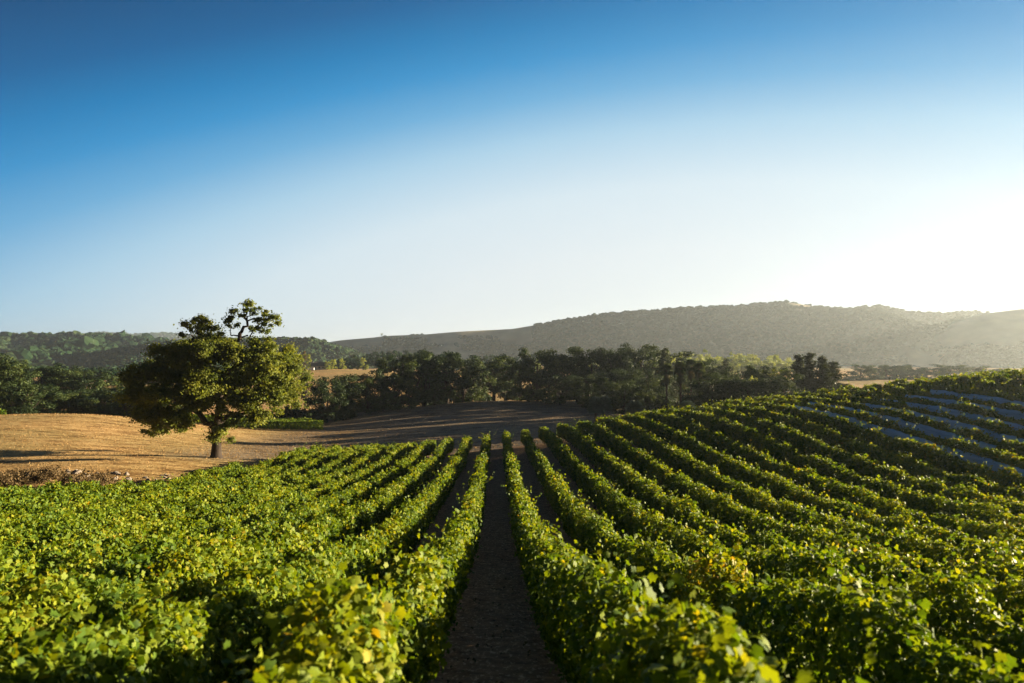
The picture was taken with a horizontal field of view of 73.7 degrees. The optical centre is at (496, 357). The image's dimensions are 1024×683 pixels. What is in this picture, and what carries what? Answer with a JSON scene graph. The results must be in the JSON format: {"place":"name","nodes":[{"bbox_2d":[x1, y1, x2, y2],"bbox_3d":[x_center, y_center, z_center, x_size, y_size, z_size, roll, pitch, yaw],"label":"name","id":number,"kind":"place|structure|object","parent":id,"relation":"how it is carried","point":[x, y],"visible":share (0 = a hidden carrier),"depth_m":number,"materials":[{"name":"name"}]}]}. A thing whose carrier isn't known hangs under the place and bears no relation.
{"place":"outdoors","nodes":[
{"label":"outdoors","id":0,"kind":"place"},
{"bbox_2d":[0,413,367,485],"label":"dry grass","id":1,"kind":"structure","parent":0,"point":[236,455],"depth_m":85.24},
{"bbox_2d":[278,343,371,367],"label":"wooded ridge","id":2,"kind":"structure","parent":0,"point":[325,357],"depth_m":928.69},
{"bbox_2d":[66,336,374,369],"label":"wooded ridge trees","id":3,"kind":"object","parent":2,"relation":"on","point":[118,357],"visible":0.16,"depth_m":929.24,"materials":[{"name":"green plant"}]},
{"bbox_2d":[227,402,622,452],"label":"dry grass","id":4,"kind":"structure","parent":0,"point":[447,427],"depth_m":121.41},
{"bbox_2d":[0,365,1022,682],"bbox_3d":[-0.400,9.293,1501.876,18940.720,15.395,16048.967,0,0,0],"label":"ground","id":5,"kind":"structure","parent":0,"point":[514,663],"depth_m":70.58,"materials":[{"name":"soil"}]},
{"bbox_2d":[0,359,43,413],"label":"oak tree","id":6,"kind":"object","parent":5,"relation":"on","point":[19,365],"visible":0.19,"depth_m":149.74,"materials":[{"name":"green plant"}]},
{"bbox_2d":[0,370,45,410],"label":"oak tree","id":7,"kind":"object","parent":5,"relation":"on","point":[20,383],"visible":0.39,"depth_m":144.81,"materials":[{"name":"green plant"}]},
{"bbox_2d":[6,467,42,486],"bbox_3d":[-38.818,9.719,55.896,3.420,1.583,3.446,0,0,-24],"label":"bush","id":8,"kind":"object","parent":5,"relation":"on","point":[28,472],"visible":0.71,"depth_m":55.82,"materials":[{"name":"brown plant"}]},
{"bbox_2d":[0,380,68,414],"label":"oak tree","id":9,"kind":"object","parent":5,"relation":"on","point":[26,403],"visible":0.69,"depth_m":135.95,"materials":[{"name":"green plant"}]},
{"bbox_2d":[23,362,64,411],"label":"oak tree","id":10,"kind":"object","parent":5,"relation":"on","point":[58,367],"visible":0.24,"depth_m":184.18,"materials":[{"name":"green plant"}]},
{"bbox_2d":[27,465,72,483],"bbox_3d":[-37.217,9.756,57.186,3.282,1.527,3.308,0,0,37],"label":"bush","id":11,"kind":"object","parent":5,"relation":"on","point":[47,473],"visible":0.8,"depth_m":56.60,"materials":[{"name":"brown plant"}]},
{"bbox_2d":[0,477,101,495],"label":"vine row","id":12,"kind":"object","parent":5,"relation":"on","point":[58,486],"visible":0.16,"depth_m":42.17,"materials":[{"name":"green plant"}]},
{"bbox_2d":[39,390,94,413],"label":"oak tree","id":13,"kind":"object","parent":5,"relation":"on","point":[64,403],"visible":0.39,"depth_m":149.39,"materials":[{"name":"green plant"}]},
{"bbox_2d":[0,476,136,501],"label":"vine row","id":14,"kind":"object","parent":5,"relation":"on","point":[114,485],"visible":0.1,"depth_m":41.98,"materials":[{"name":"green plant"}]},
{"bbox_2d":[45,369,95,408],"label":"oak tree","id":15,"kind":"object","parent":5,"relation":"on","point":[61,383],"visible":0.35,"depth_m":183.32,"materials":[{"name":"green plant"}]},
{"bbox_2d":[45,389,113,414],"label":"oak tree","id":16,"kind":"object","parent":5,"relation":"on","point":[76,391],"visible":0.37,"depth_m":153.67,"materials":[{"name":"green plant"}]},
{"bbox_2d":[58,468,104,484],"bbox_3d":[-33.116,9.853,54.104,3.486,2.088,3.513,0,0,-25],"label":"bush","id":17,"kind":"object","parent":5,"relation":"on","point":[78,478],"visible":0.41,"depth_m":53.77,"materials":[{"name":"brown plant"}]},
{"bbox_2d":[61,370,111,394],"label":"oak tree","id":18,"kind":"object","parent":5,"relation":"on","point":[86,379],"visible":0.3,"depth_m":178.87,"materials":[{"name":"green plant"}]},
{"bbox_2d":[72,395,130,416],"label":"oak tree","id":19,"kind":"object","parent":5,"relation":"on","point":[89,402],"visible":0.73,"depth_m":148.42,"materials":[{"name":"green plant"}]},
{"bbox_2d":[0,459,242,510],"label":"vine row","id":20,"kind":"object","parent":5,"relation":"on","point":[4,501],"visible":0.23,"depth_m":42.19,"materials":[{"name":"green plant"}]},
{"bbox_2d":[13,364,231,381],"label":"valley wood","id":21,"kind":"object","parent":5,"relation":"on","point":[97,372],"visible":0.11,"depth_m":350.32,"materials":[{"name":"green plant"}]},
{"bbox_2d":[0,442,321,513],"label":"vine row","id":22,"kind":"object","parent":5,"relation":"on","point":[282,457],"visible":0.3,"depth_m":42.46,"materials":[{"name":"green plant"}]},
{"bbox_2d":[0,444,340,529],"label":"vine row","id":23,"kind":"object","parent":5,"relation":"on","point":[300,459],"visible":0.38,"depth_m":36.79,"materials":[{"name":"green plant"}]},
{"bbox_2d":[0,444,361,541],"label":"vine row","id":24,"kind":"object","parent":5,"relation":"on","point":[89,514],"visible":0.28,"depth_m":34.52,"materials":[{"name":"green plant"}]},
{"bbox_2d":[0,442,377,550],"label":"vine row","id":25,"kind":"object","parent":5,"relation":"on","point":[61,528],"visible":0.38,"depth_m":26.99,"materials":[{"name":"green plant"}]},
{"bbox_2d":[0,441,398,563],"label":"vine row","id":26,"kind":"object","parent":5,"relation":"on","point":[194,510],"visible":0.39,"depth_m":26.42,"materials":[{"name":"green plant"}]},
{"bbox_2d":[0,442,416,585],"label":"vine row","id":27,"kind":"object","parent":5,"relation":"on","point":[209,523],"visible":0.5,"depth_m":23.10,"materials":[{"name":"green plant"}]},
{"bbox_2d":[109,298,319,458],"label":"oak tree","id":28,"kind":"object","parent":5,"relation":"on","point":[205,387],"visible":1,"depth_m":71.05,"materials":[{"name":"green plant"}]},
{"bbox_2d":[0,439,436,641],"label":"vine row","id":29,"kind":"object","parent":5,"relation":"on","point":[359,490],"visible":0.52,"depth_m":19.43,"materials":[{"name":"green plant"}]},
{"bbox_2d":[0,436,454,679],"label":"vine row","id":30,"kind":"object","parent":5,"relation":"on","point":[185,573],"visible":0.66,"depth_m":11.89,"materials":[{"name":"green plant"}]},
{"bbox_2d":[0,434,472,682],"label":"vine row","id":31,"kind":"object","parent":5,"relation":"on","point":[113,648],"visible":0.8,"depth_m":7.51,"materials":[{"name":"green plant"}]},
{"bbox_2d":[187,412,323,429],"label":"vine row","id":32,"kind":"object","parent":5,"relation":"on","point":[306,423],"visible":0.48,"depth_m":121.47,"materials":[{"name":"green plant"}]},
{"bbox_2d":[301,377,348,422],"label":"oak tree","id":33,"kind":"object","parent":5,"relation":"on","point":[336,399],"visible":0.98,"depth_m":142.33,"materials":[{"name":"green plant"}]},
{"bbox_2d":[310,374,357,420],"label":"oak tree","id":34,"kind":"object","parent":5,"relation":"on","point":[352,414],"visible":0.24,"depth_m":147.22,"materials":[{"name":"green plant"}]},
{"bbox_2d":[331,375,369,414],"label":"oak tree","id":35,"kind":"object","parent":5,"relation":"on","point":[351,399],"visible":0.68,"depth_m":147.44,"materials":[{"name":"green plant"}]},
{"bbox_2d":[221,431,495,682],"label":"vine row","id":36,"kind":"object","parent":5,"relation":"on","point":[396,628],"visible":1,"depth_m":4.87,"materials":[{"name":"green plant"}]},
{"bbox_2d":[345,373,394,413],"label":"oak tree","id":37,"kind":"object","parent":5,"relation":"on","point":[369,382],"visible":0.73,"depth_m":153.48,"materials":[{"name":"green plant"}]},
{"bbox_2d":[366,368,403,410],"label":"oak tree","id":38,"kind":"object","parent":5,"relation":"on","point":[391,383],"visible":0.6,"depth_m":157.31,"materials":[{"name":"green plant"}]},
{"bbox_2d":[372,355,419,409],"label":"oak tree","id":39,"kind":"object","parent":5,"relation":"on","point":[405,384],"visible":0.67,"depth_m":158.46,"materials":[{"name":"green plant"}]},
{"bbox_2d":[388,353,434,406],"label":"oak tree","id":40,"kind":"object","parent":5,"relation":"on","point":[421,362],"visible":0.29,"depth_m":166.93,"materials":[{"name":"green plant"}]},
{"bbox_2d":[396,351,449,406],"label":"oak tree","id":41,"kind":"object","parent":5,"relation":"on","point":[424,393],"visible":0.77,"depth_m":163.52,"materials":[{"name":"green plant"}]},
{"bbox_2d":[330,350,538,372],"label":"valley wood","id":42,"kind":"object","parent":5,"relation":"on","point":[354,362],"visible":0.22,"depth_m":473.14,"materials":[{"name":"green plant"}]},
{"bbox_2d":[416,348,456,404],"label":"oak tree","id":43,"kind":"object","parent":5,"relation":"on","point":[439,397],"visible":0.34,"depth_m":169.10,"materials":[{"name":"green plant"}]},
{"bbox_2d":[427,352,466,403],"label":"oak tree","id":44,"kind":"object","parent":5,"relation":"on","point":[448,368],"visible":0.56,"depth_m":168.16,"materials":[{"name":"green plant"}]},
{"bbox_2d":[439,355,483,401],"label":"oak tree","id":45,"kind":"object","parent":5,"relation":"on","point":[474,368],"visible":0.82,"depth_m":169.95,"materials":[{"name":"green plant"}]},
{"bbox_2d":[458,363,495,400],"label":"oak tree","id":46,"kind":"object","parent":5,"relation":"on","point":[483,391],"visible":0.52,"depth_m":177.47,"materials":[{"name":"green plant"}]},
{"bbox_2d":[469,358,509,400],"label":"oak tree","id":47,"kind":"object","parent":5,"relation":"on","point":[498,362],"visible":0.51,"depth_m":186.42,"materials":[{"name":"green plant"}]},
{"bbox_2d":[379,499,602,682],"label":"fallen leaves","id":48,"kind":"object","parent":5,"relation":"on","point":[477,645],"visible":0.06,"depth_m":15.23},
{"bbox_2d":[487,356,526,400],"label":"oak tree","id":49,"kind":"object","parent":5,"relation":"on","point":[496,369],"visible":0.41,"depth_m":187.94,"materials":[{"name":"green plant"}]},
{"bbox_2d":[495,358,539,400],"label":"oak tree","id":50,"kind":"object","parent":5,"relation":"on","point":[514,393],"visible":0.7,"depth_m":170.12,"materials":[{"name":"green plant"}]},
{"bbox_2d":[514,346,556,401],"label":"oak tree","id":51,"kind":"object","parent":5,"relation":"on","point":[537,376],"visible":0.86,"depth_m":166.34,"materials":[{"name":"green plant"}]},
{"bbox_2d":[535,374,581,404],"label":"oak tree","id":52,"kind":"object","parent":5,"relation":"on","point":[557,388],"visible":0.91,"depth_m":154.66,"materials":[{"name":"green plant"}]},
{"bbox_2d":[535,354,587,400],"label":"oak tree","id":53,"kind":"object","parent":5,"relation":"on","point":[553,366],"visible":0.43,"depth_m":163.49,"materials":[{"name":"green plant"}]},
{"bbox_2d":[556,346,597,401],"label":"oak tree","id":54,"kind":"object","parent":5,"relation":"on","point":[574,360],"visible":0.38,"depth_m":164.44,"materials":[{"name":"green plant"}]},
{"bbox_2d":[567,374,611,407],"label":"oak tree","id":55,"kind":"object","parent":5,"relation":"on","point":[579,384],"visible":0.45,"depth_m":149.80,"materials":[{"name":"green plant"}]},
{"bbox_2d":[571,347,612,395],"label":"oak tree","id":56,"kind":"object","parent":5,"relation":"on","point":[601,364],"visible":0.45,"depth_m":164.12,"materials":[{"name":"green plant"}]},
{"bbox_2d":[582,348,627,385],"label":"oak tree","id":57,"kind":"object","parent":5,"relation":"on","point":[611,362],"visible":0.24,"depth_m":167.12,"materials":[{"name":"green plant"}]},
{"bbox_2d":[590,367,628,409],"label":"oak tree","id":58,"kind":"object","parent":5,"relation":"on","point":[600,381],"visible":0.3,"depth_m":142.86,"materials":[{"name":"green plant"}]},
{"bbox_2d":[593,348,647,396],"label":"oak tree","id":59,"kind":"object","parent":5,"relation":"on","point":[626,362],"visible":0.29,"depth_m":162.99,"materials":[{"name":"green plant"}]},
{"bbox_2d":[603,381,646,415],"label":"oak tree","id":60,"kind":"object","parent":5,"relation":"on","point":[616,402],"visible":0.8,"depth_m":120.90,"materials":[{"name":"green plant"}]},
{"bbox_2d":[607,369,664,402],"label":"oak tree","id":61,"kind":"object","parent":5,"relation":"on","point":[629,375],"visible":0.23,"depth_m":137.42,"materials":[{"name":"green plant"}]},
{"bbox_2d":[620,342,660,386],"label":"oak tree","id":62,"kind":"object","parent":5,"relation":"on","point":[651,358],"visible":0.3,"depth_m":166.19,"materials":[{"name":"green plant"}]},
{"bbox_2d":[624,377,659,406],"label":"oak tree","id":63,"kind":"object","parent":5,"relation":"on","point":[651,396],"visible":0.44,"depth_m":125.43,"materials":[{"name":"green plant"}]},
{"bbox_2d":[634,374,676,407],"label":"oak tree","id":64,"kind":"object","parent":5,"relation":"on","point":[662,389],"visible":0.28,"depth_m":133.81,"materials":[{"name":"green plant"}]},
{"bbox_2d":[655,346,678,405],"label":"conifer tree","id":65,"kind":"object","parent":5,"relation":"on","point":[663,359],"visible":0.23,"depth_m":149.49,"materials":[{"name":"green plant"}]},
{"bbox_2d":[535,349,804,373],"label":"valley wood","id":66,"kind":"object","parent":5,"relation":"on","point":[738,361],"visible":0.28,"depth_m":445.33,"materials":[{"name":"green plant"}]},
{"bbox_2d":[499,431,876,682],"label":"vine row","id":67,"kind":"object","parent":5,"relation":"on","point":[601,623],"visible":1,"depth_m":5.61,"materials":[{"name":"green plant"}]},
{"bbox_2d":[684,376,734,407],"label":"oak tree","id":68,"kind":"object","parent":5,"relation":"on","point":[696,397],"visible":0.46,"depth_m":106.87,"materials":[{"name":"green plant"}]},
{"bbox_2d":[704,374,758,404],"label":"oak tree","id":69,"kind":"object","parent":5,"relation":"on","point":[726,385],"visible":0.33,"depth_m":104.69,"materials":[{"name":"green plant"}]},
{"bbox_2d":[724,378,769,399],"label":"oak tree","id":70,"kind":"object","parent":5,"relation":"on","point":[760,386],"visible":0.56,"depth_m":103.23,"materials":[{"name":"green plant"}]},
{"bbox_2d":[520,429,1023,682],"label":"vine row","id":71,"kind":"object","parent":5,"relation":"on","point":[777,613],"visible":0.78,"depth_m":6.78,"materials":[{"name":"green plant"}]},
{"bbox_2d":[538,426,1023,675],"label":"vine row","id":72,"kind":"object","parent":5,"relation":"on","point":[986,621],"visible":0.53,"depth_m":11.34,"materials":[{"name":"green plant"}]},
{"bbox_2d":[765,373,805,397],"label":"oak tree","id":73,"kind":"object","parent":5,"relation":"on","point":[786,386],"visible":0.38,"depth_m":103.61,"materials":[{"name":"green plant"}]},
{"bbox_2d":[555,422,1023,673],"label":"vine row","id":74,"kind":"object","parent":5,"relation":"on","point":[649,492],"visible":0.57,"depth_m":21.45,"materials":[{"name":"green plant"}]},
{"bbox_2d":[575,419,1023,620],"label":"vine row","id":75,"kind":"object","parent":5,"relation":"on","point":[728,511],"visible":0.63,"depth_m":26.21,"materials":[{"name":"green plant"}]},
{"bbox_2d":[789,354,812,393],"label":"conifer tree","id":76,"kind":"object","parent":5,"relation":"on","point":[797,367],"visible":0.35,"depth_m":121.00,"materials":[{"name":"green plant"}]},
{"bbox_2d":[595,414,1023,570],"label":"vine row","id":77,"kind":"object","parent":5,"relation":"on","point":[684,462],"visible":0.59,"depth_m":27.99,"materials":[{"name":"green plant"}]},
{"bbox_2d":[802,352,818,390],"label":"conifer tree","id":78,"kind":"object","parent":5,"relation":"on","point":[811,364],"visible":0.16,"depth_m":123.34,"materials":[{"name":"green plant"}]},
{"bbox_2d":[615,412,1023,556],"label":"vine row","id":79,"kind":"object","parent":5,"relation":"on","point":[744,472],"visible":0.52,"depth_m":32.92,"materials":[{"name":"green plant"}]},
{"bbox_2d":[808,355,837,392],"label":"conifer tree","id":80,"kind":"object","parent":5,"relation":"on","point":[822,373],"visible":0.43,"depth_m":119.58,"materials":[{"name":"green plant"}]},
{"bbox_2d":[634,410,1023,544],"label":"vine row","id":81,"kind":"object","parent":5,"relation":"on","point":[839,490],"visible":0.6,"depth_m":33.71,"materials":[{"name":"green plant"}]},
{"bbox_2d":[657,403,1023,530],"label":"vine row","id":82,"kind":"object","parent":5,"relation":"on","point":[827,467],"visible":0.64,"depth_m":36.08,"materials":[{"name":"green plant"}]},
{"bbox_2d":[678,405,1023,522],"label":"vine row","id":83,"kind":"object","parent":5,"relation":"on","point":[807,444],"visible":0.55,"depth_m":39.01,"materials":[{"name":"green plant"}]},
{"bbox_2d":[701,400,1023,503],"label":"vine row","id":84,"kind":"object","parent":5,"relation":"on","point":[911,466],"visible":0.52,"depth_m":41.29,"materials":[{"name":"green plant"}]},
{"bbox_2d":[840,363,884,380],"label":"oak tree","id":85,"kind":"object","parent":5,"relation":"on","point":[869,370],"visible":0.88,"depth_m":326.79,"materials":[{"name":"green plant"}]},
{"bbox_2d":[723,396,1023,489],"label":"vine row","id":86,"kind":"object","parent":5,"relation":"on","point":[947,462],"visible":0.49,"depth_m":42.06,"materials":[{"name":"green plant"}]},
{"bbox_2d":[744,393,1023,469],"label":"vine row","id":87,"kind":"object","parent":5,"relation":"on","point":[999,456],"visible":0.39,"depth_m":44.58,"materials":[{"name":"green plant"}]},
{"bbox_2d":[795,405,1023,485],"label":"bird net","id":88,"kind":"object","parent":87,"relation":"attached to","point":[893,433],"visible":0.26,"depth_m":42.72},
{"bbox_2d":[865,365,909,379],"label":"oak tree","id":89,"kind":"object","parent":5,"relation":"on","point":[886,372],"visible":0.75,"depth_m":346.63,"materials":[{"name":"green plant"}]},
{"bbox_2d":[769,393,1023,456],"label":"vine row","id":90,"kind":"object","parent":5,"relation":"on","point":[1003,444],"visible":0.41,"depth_m":47.16,"materials":[{"name":"green plant"}]},
{"bbox_2d":[808,402,995,448],"bbox_3d":[29.069,5.301,52.007,0.563,2.361,23.986,0,0,0],"label":"bird net","id":91,"kind":"object","parent":90,"relation":"attached to","point":[928,430],"visible":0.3,"depth_m":46.27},
{"bbox_2d":[793,388,1023,442],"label":"vine row","id":92,"kind":"object","parent":5,"relation":"on","point":[995,427],"visible":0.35,"depth_m":50.44,"materials":[{"name":"green plant"}]},
{"bbox_2d":[860,403,1023,443],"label":"bird net","id":93,"kind":"object","parent":92,"relation":"attached to","point":[959,425],"visible":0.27,"depth_m":46.44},
{"bbox_2d":[817,387,1023,428],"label":"vine row","id":94,"kind":"object","parent":5,"relation":"on","point":[969,408],"visible":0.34,"depth_m":53.00,"materials":[{"name":"green plant"}]},
{"bbox_2d":[880,399,1023,430],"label":"bird net","id":95,"kind":"object","parent":94,"relation":"attached to","point":[954,412],"visible":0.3,"depth_m":49.67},
{"bbox_2d":[901,367,949,379],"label":"oak tree","id":96,"kind":"object","parent":5,"relation":"on","point":[926,369],"visible":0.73,"depth_m":343.07,"materials":[{"name":"green plant"}]},
{"bbox_2d":[837,380,1023,412],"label":"vine row","id":97,"kind":"object","parent":5,"relation":"on","point":[897,390],"visible":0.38,"depth_m":56.25,"materials":[{"name":"green plant"}]},
{"bbox_2d":[905,395,1023,419],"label":"bird net","id":98,"kind":"object","parent":97,"relation":"attached to","point":[1016,414],"visible":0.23,"depth_m":49.67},
{"bbox_2d":[863,381,1023,401],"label":"vine row","id":99,"kind":"object","parent":5,"relation":"on","point":[909,386],"visible":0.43,"depth_m":56.88,"materials":[{"name":"green plant"}]},
{"bbox_2d":[930,389,1023,406],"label":"bird net","id":100,"kind":"object","parent":99,"relation":"attached to","point":[984,398],"visible":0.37,"depth_m":53.86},
{"bbox_2d":[884,374,1023,395],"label":"vine row","id":101,"kind":"object","parent":5,"relation":"on","point":[985,385],"visible":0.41,"depth_m":57.27,"materials":[{"name":"green plant"}]},
{"bbox_2d":[911,369,1023,390],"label":"vine row","id":102,"kind":"object","parent":5,"relation":"on","point":[997,379],"visible":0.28,"depth_m":60.35,"materials":[{"name":"green plant"}]},
{"bbox_2d":[0,0,1023,341],"label":"sky","id":103,"kind":"structure","parent":0,"point":[344,169],"materials":[{"name":"blue"}]},
{"bbox_2d":[330,303,1020,365],"bbox_3d":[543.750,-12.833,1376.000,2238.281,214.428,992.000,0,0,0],"label":"long hill","id":104,"kind":"structure","parent":0,"point":[515,336],"depth_m":1446.52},
{"bbox_2d":[342,300,1023,368],"bbox_3d":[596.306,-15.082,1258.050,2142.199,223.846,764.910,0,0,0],"label":"hill woodland","id":105,"kind":"object","parent":104,"relation":"on","point":[880,313],"visible":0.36,"depth_m":1407.73,"materials":[{"name":"green plant"}]},
{"bbox_2d":[838,309,1023,366],"bbox_3d":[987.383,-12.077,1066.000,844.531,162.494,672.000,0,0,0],"label":"hazy spur","id":106,"kind":"structure","parent":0,"point":[1003,328],"depth_m":1121.61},
{"bbox_2d":[815,315,1023,367],"bbox_3d":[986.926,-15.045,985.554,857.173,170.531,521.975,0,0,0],"label":"spur woodland","id":107,"kind":"object","parent":106,"relation":"on","point":[910,340],"visible":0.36,"depth_m":1145.56,"materials":[{"name":"green plant"}]},
{"bbox_3d":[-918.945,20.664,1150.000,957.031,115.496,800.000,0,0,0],"label":"wooded hill","id":108,"kind":"structure","parent":0,"visible":0},
{"bbox_2d":[0,330,168,370],"bbox_3d":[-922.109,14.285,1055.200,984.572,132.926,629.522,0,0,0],"label":"wooded hill trees","id":109,"kind":"object","parent":108,"relation":"on","point":[41,349],"visible":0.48,"depth_m":1159.15,"materials":[{"name":"green plant"}]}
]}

